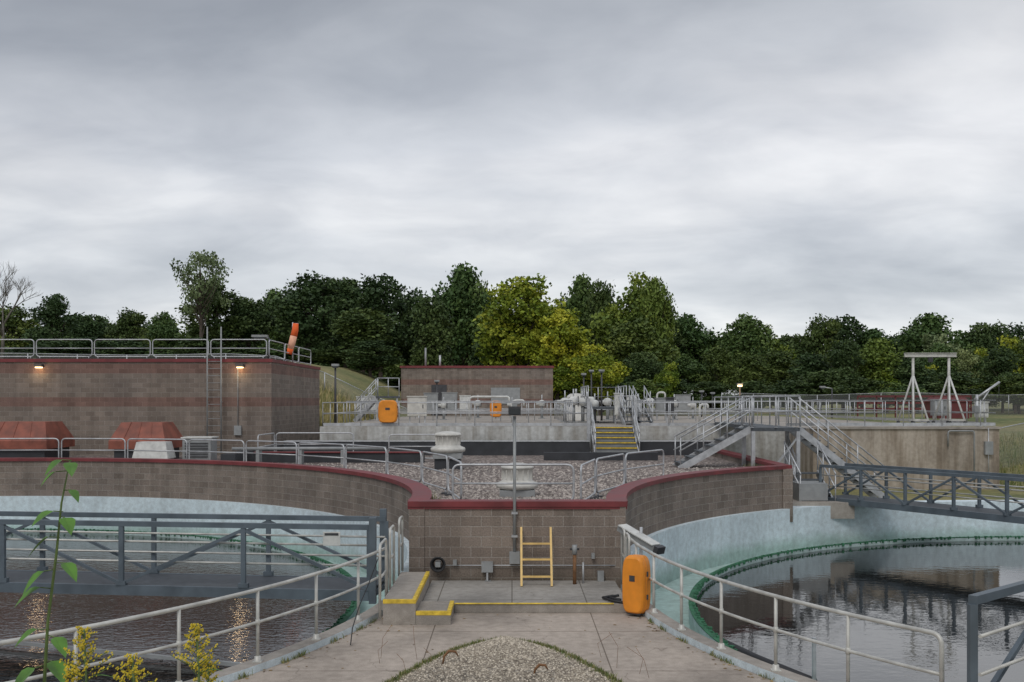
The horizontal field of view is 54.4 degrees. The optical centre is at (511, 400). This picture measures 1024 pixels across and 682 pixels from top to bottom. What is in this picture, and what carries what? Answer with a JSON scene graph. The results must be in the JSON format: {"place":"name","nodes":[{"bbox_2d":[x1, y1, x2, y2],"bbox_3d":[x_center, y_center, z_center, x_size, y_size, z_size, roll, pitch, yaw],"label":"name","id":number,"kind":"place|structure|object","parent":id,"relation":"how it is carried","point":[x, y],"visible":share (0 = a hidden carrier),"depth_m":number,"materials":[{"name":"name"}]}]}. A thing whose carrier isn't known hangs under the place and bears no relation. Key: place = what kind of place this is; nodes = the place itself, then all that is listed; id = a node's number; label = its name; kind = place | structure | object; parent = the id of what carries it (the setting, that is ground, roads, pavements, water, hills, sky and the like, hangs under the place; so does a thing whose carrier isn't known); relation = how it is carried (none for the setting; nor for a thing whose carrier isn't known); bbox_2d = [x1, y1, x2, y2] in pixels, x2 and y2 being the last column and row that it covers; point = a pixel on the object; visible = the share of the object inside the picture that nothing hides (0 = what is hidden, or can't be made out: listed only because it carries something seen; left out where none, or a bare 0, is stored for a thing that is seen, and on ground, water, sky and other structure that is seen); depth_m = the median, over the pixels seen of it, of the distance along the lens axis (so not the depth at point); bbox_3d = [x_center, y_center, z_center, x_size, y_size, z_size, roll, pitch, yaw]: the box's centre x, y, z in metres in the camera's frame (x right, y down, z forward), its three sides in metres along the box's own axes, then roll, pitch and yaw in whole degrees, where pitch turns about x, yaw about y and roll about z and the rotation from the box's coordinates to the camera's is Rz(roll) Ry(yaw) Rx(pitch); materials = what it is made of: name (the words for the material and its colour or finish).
{"place":"outdoors","nodes":[
{"label":"outdoors","id":0,"kind":"place"},
{"bbox_2d":[231,588,775,681],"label":"concrete walkway","id":1,"kind":"structure","parent":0,"point":[666,656],"depth_m":14.67,"materials":[{"name":"concrete"}]},
{"bbox_2d":[383,571,453,624],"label":"concrete steps","id":2,"kind":"structure","parent":1,"relation":"on","point":[404,603],"depth_m":16.32,"materials":[{"name":"concrete"}]},
{"bbox_2d":[218,616,785,681],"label":"curb weeds","id":3,"kind":"object","parent":1,"relation":"on","point":[359,628],"visible":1,"depth_m":14.17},
{"bbox_2d":[394,636,616,681],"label":"gravel bed","id":4,"kind":"object","parent":1,"relation":"on","point":[536,676],"visible":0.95,"depth_m":13.29,"materials":[{"name":"gravel"}]},
{"bbox_2d":[382,635,623,681],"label":"bed edge weeds","id":5,"kind":"object","parent":4,"relation":"on","point":[550,646],"visible":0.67,"depth_m":13.83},
{"bbox_2d":[423,580,622,602],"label":"landing slab","id":6,"kind":"structure","parent":1,"relation":"on","point":[513,591],"depth_m":18.27,"materials":[{"name":"concrete"}]},
{"bbox_2d":[520,527,552,586],"bbox_3d":[0.464,2.980,19.035,0.610,1.069,0.623,0,0,0],"label":"yellow step ladder","id":7,"kind":"object","parent":6,"relation":"on","point":[521,571],"visible":1,"depth_m":18.98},
{"bbox_2d":[454,603,625,612],"bbox_3d":[0.505,3.567,17.148,2.990,0.158,0.097,0,0,0],"label":"yellow step edge","id":8,"kind":"object","parent":1,"relation":"on","point":[538,607],"visible":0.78,"depth_m":17.12,"materials":[{"name":"concrete"}]},
{"bbox_2d":[622,554,650,614],"bbox_3d":[2.127,3.161,16.914,0.461,1.077,0.337,0,0,34],"label":"life ring cabinet","id":9,"kind":"object","parent":1,"relation":"on","point":[636,585],"visible":1,"depth_m":16.78,"materials":[{"name":"orange plastic"}]},
{"bbox_2d":[0,0,1023,401],"label":"sky","id":10,"kind":"structure","parent":0,"point":[782,163],"materials":[{"name":"grey"}]},
{"bbox_2d":[288,361,1023,500],"bbox_3d":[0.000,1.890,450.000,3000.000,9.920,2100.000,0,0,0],"label":"ground","id":11,"kind":"structure","parent":0,"point":[358,379],"depth_m":70.67,"materials":[{"name":"green plant"}]},
{"bbox_2d":[0,261,40,358],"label":"bare tree","id":12,"kind":"object","parent":11,"relation":"on","point":[6,293],"visible":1,"depth_m":80.23,"materials":[{"name":"grey plant"}]},
{"bbox_2d":[0,303,41,349],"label":"oak tree","id":13,"kind":"object","parent":11,"relation":"on","point":[15,325],"visible":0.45,"depth_m":107.03,"materials":[{"name":"green plant"}]},
{"bbox_2d":[15,459,78,681],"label":"leafy weed","id":14,"kind":"object","parent":11,"relation":"on","point":[56,669],"visible":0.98,"depth_m":3.47,"materials":[{"name":"green plant"}]},
{"bbox_2d":[20,293,79,353],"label":"oak tree","id":15,"kind":"object","parent":11,"relation":"on","point":[52,312],"visible":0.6,"depth_m":103.30,"materials":[{"name":"green plant"}]},
{"bbox_2d":[59,625,113,681],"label":"goldenrod plant","id":16,"kind":"object","parent":11,"relation":"on","point":[83,644],"visible":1,"depth_m":3.20,"materials":[{"name":"yellow plant"}]},
{"bbox_2d":[69,314,113,353],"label":"oak tree","id":17,"kind":"object","parent":11,"relation":"on","point":[87,326],"visible":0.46,"depth_m":108.70,"materials":[{"name":"green plant"}]},
{"bbox_2d":[102,307,153,352],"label":"oak tree","id":18,"kind":"object","parent":11,"relation":"on","point":[128,324],"visible":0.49,"depth_m":105.23,"materials":[{"name":"green plant"}]},
{"bbox_2d":[112,653,156,681],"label":"goldenrod plant","id":19,"kind":"object","parent":11,"relation":"on","point":[132,671],"visible":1,"depth_m":3.10,"materials":[{"name":"yellow plant"}]},
{"bbox_2d":[0,362,319,454],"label":"walls","id":20,"kind":"structure","parent":11,"relation":"on","point":[91,399],"depth_m":42.00,"materials":[{"name":"brick"}]},
{"bbox_2d":[0,359,320,369],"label":"coping","id":21,"kind":"object","parent":20,"relation":"on","point":[160,360],"visible":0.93,"depth_m":41.94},
{"bbox_2d":[0,339,266,358],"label":"roof guardrail","id":22,"kind":"object","parent":21,"relation":"on","point":[33,348],"visible":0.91,"depth_m":42.78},
{"bbox_2d":[207,327,222,451],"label":"roof ladder","id":23,"kind":"object","parent":20,"relation":"attached to","point":[220,404],"visible":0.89,"depth_m":41.73,"materials":[{"name":"metal"}]},
{"bbox_2d":[142,310,183,353],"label":"ash tree","id":24,"kind":"object","parent":11,"relation":"on","point":[163,326],"visible":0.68,"depth_m":111.35,"materials":[{"name":"green plant"}]},
{"bbox_2d":[170,623,221,681],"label":"goldenrod plant","id":25,"kind":"object","parent":11,"relation":"on","point":[196,631],"visible":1,"depth_m":3.30,"materials":[{"name":"yellow plant"}]},
{"bbox_2d":[169,249,232,337],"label":"cottonwood tree","id":26,"kind":"object","parent":11,"relation":"on","point":[201,260],"visible":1,"depth_m":89.45,"materials":[{"name":"green plant"}]},
{"bbox_2d":[174,281,254,349],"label":"oak tree","id":27,"kind":"object","parent":11,"relation":"on","point":[233,327],"visible":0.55,"depth_m":93.80,"materials":[{"name":"green plant"}]},
{"bbox_2d":[222,297,276,347],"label":"oak tree","id":28,"kind":"object","parent":11,"relation":"on","point":[260,315],"visible":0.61,"depth_m":97.16,"materials":[{"name":"green plant"}]},
{"bbox_2d":[251,288,297,347],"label":"ash tree","id":29,"kind":"object","parent":11,"relation":"on","point":[273,335],"visible":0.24,"depth_m":107.02,"materials":[{"name":"green plant"}]},
{"bbox_2d":[269,270,349,351],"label":"oak tree","id":30,"kind":"object","parent":11,"relation":"on","point":[297,304],"visible":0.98,"depth_m":94.95,"materials":[{"name":"green plant"}]},
{"bbox_2d":[314,276,365,367],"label":"oak tree","id":31,"kind":"object","parent":11,"relation":"on","point":[348,291],"visible":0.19,"depth_m":101.35,"materials":[{"name":"green plant"}]},
{"bbox_2d":[320,376,375,425],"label":"hill grass","id":32,"kind":"structure","parent":11,"relation":"on","point":[327,394],"depth_m":59.85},
{"bbox_2d":[325,307,401,372],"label":"oak tree","id":33,"kind":"object","parent":11,"relation":"on","point":[354,324],"visible":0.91,"depth_m":88.50,"materials":[{"name":"green plant"}]},
{"bbox_2d":[348,273,409,379],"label":"oak tree","id":34,"kind":"object","parent":11,"relation":"on","point":[373,295],"visible":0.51,"depth_m":97.22,"materials":[{"name":"green plant"}]},
{"bbox_2d":[392,286,430,365],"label":"oak tree","id":35,"kind":"object","parent":11,"relation":"on","point":[410,301],"visible":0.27,"depth_m":100.82,"materials":[{"name":"green plant"}]},
{"bbox_2d":[406,294,457,365],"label":"oak tree","id":36,"kind":"object","parent":11,"relation":"on","point":[435,321],"visible":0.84,"depth_m":94.08,"materials":[{"name":"green plant"}]},
{"bbox_2d":[428,261,494,365],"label":"ash tree","id":37,"kind":"object","parent":11,"relation":"on","point":[458,303],"visible":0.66,"depth_m":110.06,"materials":[{"name":"green plant"}]},
{"bbox_2d":[401,368,552,415],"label":"walls","id":38,"kind":"structure","parent":11,"relation":"on","point":[533,384],"depth_m":72.00,"materials":[{"name":"brick"}]},
{"bbox_2d":[460,280,493,365],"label":"ash tree","id":39,"kind":"object","parent":11,"relation":"on","point":[484,295],"visible":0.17,"depth_m":109.18,"materials":[{"name":"green plant"}]},
{"bbox_2d":[0,336,1023,415],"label":"woodland undergrowth","id":40,"kind":"object","parent":11,"relation":"on","point":[1012,387],"visible":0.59,"depth_m":95.53,"materials":[{"name":"green plant"}]},
{"bbox_2d":[4,311,1023,413],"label":"distant tree row","id":41,"kind":"object","parent":11,"relation":"on","point":[753,349],"visible":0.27,"depth_m":122.35,"materials":[{"name":"green plant"}]},
{"bbox_2d":[472,273,565,365],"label":"yellowing maple tree","id":42,"kind":"object","parent":11,"relation":"on","point":[520,318],"visible":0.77,"depth_m":90.49,"materials":[{"name":"green plant"}]},
{"bbox_2d":[512,308,593,414],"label":"yellowing maple tree","id":43,"kind":"object","parent":11,"relation":"on","point":[559,340],"visible":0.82,"depth_m":87.67,"materials":[{"name":"green plant"}]},
{"bbox_2d":[553,356,593,397],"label":"yellowing maple tree","id":44,"kind":"object","parent":11,"relation":"on","point":[574,382],"visible":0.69,"depth_m":85.32,"materials":[{"name":"green plant"}]},
{"bbox_2d":[553,272,601,352],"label":"ash tree","id":45,"kind":"object","parent":11,"relation":"on","point":[581,286],"visible":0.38,"depth_m":110.68,"materials":[{"name":"green plant"}]},
{"bbox_2d":[567,342,632,414],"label":"yellowing maple tree","id":46,"kind":"object","parent":11,"relation":"on","point":[613,373],"visible":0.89,"depth_m":83.31,"materials":[{"name":"green plant"}]},
{"bbox_2d":[581,278,618,411],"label":"oak tree","id":47,"kind":"object","parent":11,"relation":"on","point":[598,299],"visible":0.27,"depth_m":107.38,"materials":[{"name":"green plant"}]},
{"bbox_2d":[587,272,650,357],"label":"ash tree","id":48,"kind":"object","parent":11,"relation":"on","point":[603,319],"visible":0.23,"depth_m":102.15,"materials":[{"name":"green plant"}]},
{"bbox_2d":[598,314,679,384],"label":"oak tree","id":49,"kind":"object","parent":11,"relation":"on","point":[628,340],"visible":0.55,"depth_m":96.22,"materials":[{"name":"green plant"}]},
{"bbox_2d":[617,351,666,415],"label":"oak tree","id":50,"kind":"object","parent":11,"relation":"on","point":[643,365],"visible":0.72,"depth_m":90.96,"materials":[{"name":"green plant"}]},
{"bbox_2d":[631,276,679,367],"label":"ash tree","id":51,"kind":"object","parent":11,"relation":"on","point":[659,308],"visible":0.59,"depth_m":99.09,"materials":[{"name":"green plant"}]},
{"bbox_2d":[320,416,1001,488],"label":"raised process deck","id":52,"kind":"structure","parent":11,"relation":"on","point":[916,446],"depth_m":39.15,"materials":[{"name":"concrete"}]},
{"bbox_2d":[378,400,397,422],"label":"life ring cabinet","id":53,"kind":"object","parent":52,"relation":"on","point":[387,411],"visible":1,"depth_m":41.87,"materials":[{"name":"orange plastic"}]},
{"bbox_2d":[407,396,427,422],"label":"electrical cabinet","id":54,"kind":"object","parent":52,"relation":"on","point":[416,407],"visible":0.88,"depth_m":44.78,"materials":[{"name":"metal"}]},
{"bbox_2d":[322,402,586,425],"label":"deck railing","id":55,"kind":"object","parent":52,"relation":"on","point":[453,424],"visible":0.94,"depth_m":42.09,"materials":[{"name":"metal"}]},
{"bbox_2d":[346,401,564,422],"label":"deck railing","id":56,"kind":"object","parent":52,"relation":"on","point":[462,412],"visible":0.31,"depth_m":46.98,"materials":[{"name":"metal"}]},
{"bbox_2d":[591,402,639,451],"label":"deck stairs","id":57,"kind":"structure","parent":52,"relation":"on","point":[615,447],"depth_m":40.84,"materials":[{"name":"metal"}]},
{"bbox_2d":[637,402,738,425],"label":"deck railing","id":58,"kind":"object","parent":52,"relation":"on","point":[672,424],"visible":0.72,"depth_m":42.09,"materials":[{"name":"metal"}]},
{"bbox_2d":[637,401,882,423],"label":"deck railing","id":59,"kind":"object","parent":52,"relation":"on","point":[758,412],"visible":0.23,"depth_m":46.98,"materials":[{"name":"metal"}]},
{"bbox_2d":[774,400,995,425],"bbox_3d":[15.050,0.519,54.050,7.000,1.122,32.000,0,0,0],"label":"deck railing","id":60,"kind":"object","parent":52,"relation":"on","point":[941,422],"visible":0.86,"depth_m":38.80,"materials":[{"name":"metal"}]},
{"bbox_2d":[897,353,966,422],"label":"portable gantry crane","id":61,"kind":"object","parent":52,"relation":"on","point":[930,356],"visible":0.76,"depth_m":40.95,"materials":[{"name":"metal"}]},
{"bbox_2d":[653,361,680,396],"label":"yellowing maple tree","id":62,"kind":"object","parent":11,"relation":"on","point":[669,376],"visible":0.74,"depth_m":89.70,"materials":[{"name":"green plant"}]},
{"bbox_2d":[715,422,799,478],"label":"steel platform","id":63,"kind":"structure","parent":11,"relation":"on","point":[761,427],"depth_m":33.26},
{"bbox_2d":[672,397,750,467],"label":"steel stairs","id":64,"kind":"structure","parent":63,"relation":"attached to","point":[713,447],"depth_m":33.33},
{"bbox_2d":[788,398,888,497],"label":"steel stairs","id":65,"kind":"structure","parent":63,"relation":"attached to","point":[808,440],"depth_m":33.34,"materials":[{"name":"metal"}]},
{"bbox_2d":[857,395,971,416],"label":"dark red barrier","id":66,"kind":"object","parent":11,"relation":"on","point":[970,403],"visible":0.67,"depth_m":68.46,"materials":[{"name":"metal"}]},
{"bbox_2d":[923,397,971,418],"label":"red equipment shed","id":67,"kind":"structure","parent":11,"relation":"on","point":[954,406],"depth_m":60.00,"materials":[{"name":"paint"}]},
{"bbox_2d":[946,348,981,394],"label":"willow tree","id":68,"kind":"object","parent":11,"relation":"on","point":[965,362],"visible":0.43,"depth_m":111.15,"materials":[{"name":"green plant"}]},
{"bbox_2d":[999,431,1023,488],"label":"bank grass","id":69,"kind":"structure","parent":0,"point":[1004,470],"depth_m":45.54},
{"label":"perimeter pavement","id":70,"kind":"structure","parent":0,"visible":0},
{"bbox_2d":[0,496,408,681],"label":"clarifier tank","id":71,"kind":"object","parent":70,"relation":"in","point":[289,635],"visible":0.52,"depth_m":21.16,"materials":[{"name":"blue paint"}]},
{"bbox_2d":[0,639,242,681],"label":"skimmer arm","id":72,"kind":"object","parent":71,"relation":"attached to","point":[123,653],"visible":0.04,"depth_m":16.69},
{"bbox_2d":[0,547,387,681],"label":"pipe handrail","id":73,"kind":"object","parent":71,"relation":"on","point":[179,642],"visible":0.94,"depth_m":12.85,"materials":[{"name":"metal"}]},
{"bbox_2d":[0,511,388,600],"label":"truss footbridge","id":74,"kind":"object","parent":71,"relation":"on","point":[152,581],"visible":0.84,"depth_m":18.27,"materials":[{"name":"grey metal"}]},
{"bbox_2d":[369,509,386,603],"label":"bridge gate posts","id":75,"kind":"object","parent":74,"relation":"on","point":[373,558],"visible":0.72,"depth_m":17.38,"materials":[{"name":"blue metal"}]},
{"bbox_2d":[378,516,403,618],"bbox_3d":[-2.135,2.878,17.725,0.078,1.344,3.098,0,0,0],"label":"landing guardrail","id":76,"kind":"object","parent":71,"relation":"attached to","point":[392,530],"visible":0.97,"depth_m":17.28,"materials":[{"name":"metal"}]},
{"bbox_2d":[0,461,782,587],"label":"curved walls","id":77,"kind":"structure","parent":70,"relation":"on","point":[655,508],"depth_m":29.57,"materials":[{"name":"brick"}]},
{"bbox_2d":[0,458,786,505],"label":"curved coping","id":78,"kind":"object","parent":77,"relation":"on","point":[416,490],"visible":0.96,"depth_m":27.97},
{"bbox_2d":[69,455,749,498],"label":"gravel roof","id":79,"kind":"structure","parent":77,"relation":"on","point":[496,459],"depth_m":33.55,"materials":[{"name":"gravel"}]},
{"bbox_2d":[0,421,74,457],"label":"rust red roof hood","id":80,"kind":"object","parent":79,"relation":"on","point":[59,430],"visible":0.88,"depth_m":37.27,"materials":[{"name":"metal"}]},
{"bbox_2d":[108,422,182,458],"bbox_3d":[-13.950,1.526,38.090,2.100,1.449,2.221,0,0,0],"label":"rust red roof hood","id":81,"kind":"object","parent":79,"relation":"on","point":[125,431],"visible":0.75,"depth_m":37.26,"materials":[{"name":"metal"}]},
{"bbox_2d":[132,441,175,458],"bbox_3d":[-13.100,1.875,36.450,1.300,0.750,0.900,0,0,0],"label":"rooftop unit","id":82,"kind":"object","parent":79,"relation":"on","point":[155,445],"visible":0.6,"depth_m":36.08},
{"bbox_2d":[181,436,218,459],"bbox_3d":[-11.725,1.800,37.400,1.150,0.900,0.900,0,0,0],"label":"rooftop unit","id":83,"kind":"object","parent":79,"relation":"on","point":[197,445],"visible":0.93,"depth_m":37.00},
{"bbox_2d":[0,438,461,498],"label":"roof guardrail","id":84,"kind":"object","parent":79,"relation":"on","point":[344,457],"visible":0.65,"depth_m":31.18,"materials":[{"name":"metal"}]},
{"bbox_2d":[232,447,385,463],"bbox_3d":[-7.200,1.945,35.404,5.412,0.610,0.447,0,0,-1],"label":"roof pipe","id":85,"kind":"object","parent":79,"relation":"on","point":[260,449],"visible":0.63,"depth_m":35.31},
{"bbox_2d":[434,459,460,468],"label":"fan curb","id":86,"kind":"structure","parent":79,"relation":"on","point":[439,463],"depth_m":32.60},
{"bbox_2d":[431,431,464,458],"bbox_3d":[-2.121,1.452,33.000,1.165,0.896,1.165,0,0,0],"label":"roof exhaust fan","id":87,"kind":"object","parent":86,"relation":"on","point":[447,443],"visible":1,"depth_m":32.61},
{"bbox_2d":[253,451,657,462],"bbox_3d":[-1.937,2.065,36.864,14.991,0.410,1.123,0,0,-7],"label":"railing","id":88,"kind":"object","parent":79,"relation":"on","point":[404,456],"depth_m":36.20,"materials":[{"name":"metal"}]},
{"bbox_2d":[221,440,713,461],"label":"membrane upstand","id":89,"kind":"object","parent":79,"relation":"on","point":[504,447],"visible":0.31,"depth_m":41.00,"materials":[{"name":"rubber"}]},
{"bbox_2d":[272,462,743,498],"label":"roof ballast stones","id":90,"kind":"object","parent":79,"relation":"on","point":[539,496],"visible":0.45,"depth_m":28.41,"materials":[{"name":"gravel"}]},
{"bbox_2d":[452,464,574,498],"bbox_3d":[0.025,1.788,21.000,2.598,0.924,0.200,0,0,0],"label":"roof guardrail","id":91,"kind":"object","parent":79,"relation":"on","point":[572,483],"visible":0.58,"depth_m":20.98,"materials":[{"name":"metal"}]},
{"bbox_2d":[496,463,538,496],"bbox_3d":[0.121,1.858,23.600,1.019,0.784,1.019,0,0,0],"label":"roof exhaust fan","id":92,"kind":"object","parent":79,"relation":"on","point":[524,474],"visible":0.89,"depth_m":23.25},
{"bbox_2d":[580,449,663,498],"bbox_3d":[2.599,1.788,24.160,0.651,0.924,7.281,0,0,22],"label":"roof guardrail","id":93,"kind":"object","parent":79,"relation":"on","point":[624,469],"visible":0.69,"depth_m":23.72,"materials":[{"name":"metal"}]},
{"bbox_2d":[424,509,609,585],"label":"front wall","id":94,"kind":"structure","parent":70,"relation":"on","point":[470,536],"depth_m":19.40,"materials":[{"name":"brick"}]},
{"bbox_2d":[508,403,520,563],"bbox_3d":[0.050,1.600,19.300,0.240,3.100,0.240,0,0,0],"label":"light pole","id":95,"kind":"object","parent":94,"relation":"attached to","point":[514,554],"visible":1,"depth_m":19.29,"materials":[{"name":"metal"}]},
{"bbox_2d":[408,499,626,508],"bbox_3d":[0.105,2.034,19.555,4.270,0.153,0.410,0,0,0],"label":"front coping","id":96,"kind":"object","parent":94,"relation":"on","point":[520,503],"visible":0.95,"depth_m":19.35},
{"bbox_2d":[441,553,614,580],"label":"wall junction boxes","id":97,"kind":"object","parent":94,"relation":"attached to","point":[487,566],"depth_m":19.28,"materials":[{"name":"metal"}]},
{"bbox_2d":[711,449,792,521],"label":"side wall","id":98,"kind":"structure","parent":70,"relation":"on","point":[787,477],"depth_m":30.20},
{"bbox_2d":[621,500,1023,681],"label":"clarifier tank","id":99,"kind":"object","parent":70,"relation":"in","point":[926,571],"visible":0.87,"depth_m":23.33,"materials":[{"name":"blue paint"}]},
{"bbox_2d":[725,637,816,680],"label":"skimmer arm","id":100,"kind":"object","parent":99,"relation":"attached to","point":[754,655],"visible":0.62,"depth_m":15.43},
{"bbox_2d":[627,536,943,681],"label":"pipe handrail","id":101,"kind":"object","parent":99,"relation":"on","point":[847,650],"visible":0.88,"depth_m":13.06,"materials":[{"name":"metal"}]},
{"bbox_2d":[617,524,665,554],"bbox_3d":[2.422,2.963,18.804,0.245,1.174,1.052,0,0,-41],"label":"sludge level instrument","id":102,"kind":"object","parent":101,"relation":"attached to","point":[644,540],"visible":0.78,"depth_m":18.72,"materials":[{"name":"metal"}]},
{"bbox_2d":[819,463,1023,523],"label":"truss footbridge","id":103,"kind":"object","parent":99,"relation":"on","point":[931,506],"visible":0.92,"depth_m":28.87,"materials":[{"name":"grey metal"}]},
{"bbox_2d":[967,580,1023,681],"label":"truss footbridge","id":104,"kind":"object","parent":99,"relation":"on","point":[976,599],"visible":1,"depth_m":10.45,"materials":[{"name":"grey metal"}]},
{"bbox_2d":[793,481,854,518],"bbox_3d":[9.575,3.125,31.950,2.050,1.050,2.300,0,0,0],"label":"stair landing","id":105,"kind":"object","parent":70,"relation":"on","point":[810,493],"visible":0.57,"depth_m":31.20,"materials":[{"name":"concrete"}]},
{"bbox_2d":[784,441,836,500],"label":"steel stairs","id":106,"kind":"structure","parent":105,"relation":"on","point":[795,479],"depth_m":32.34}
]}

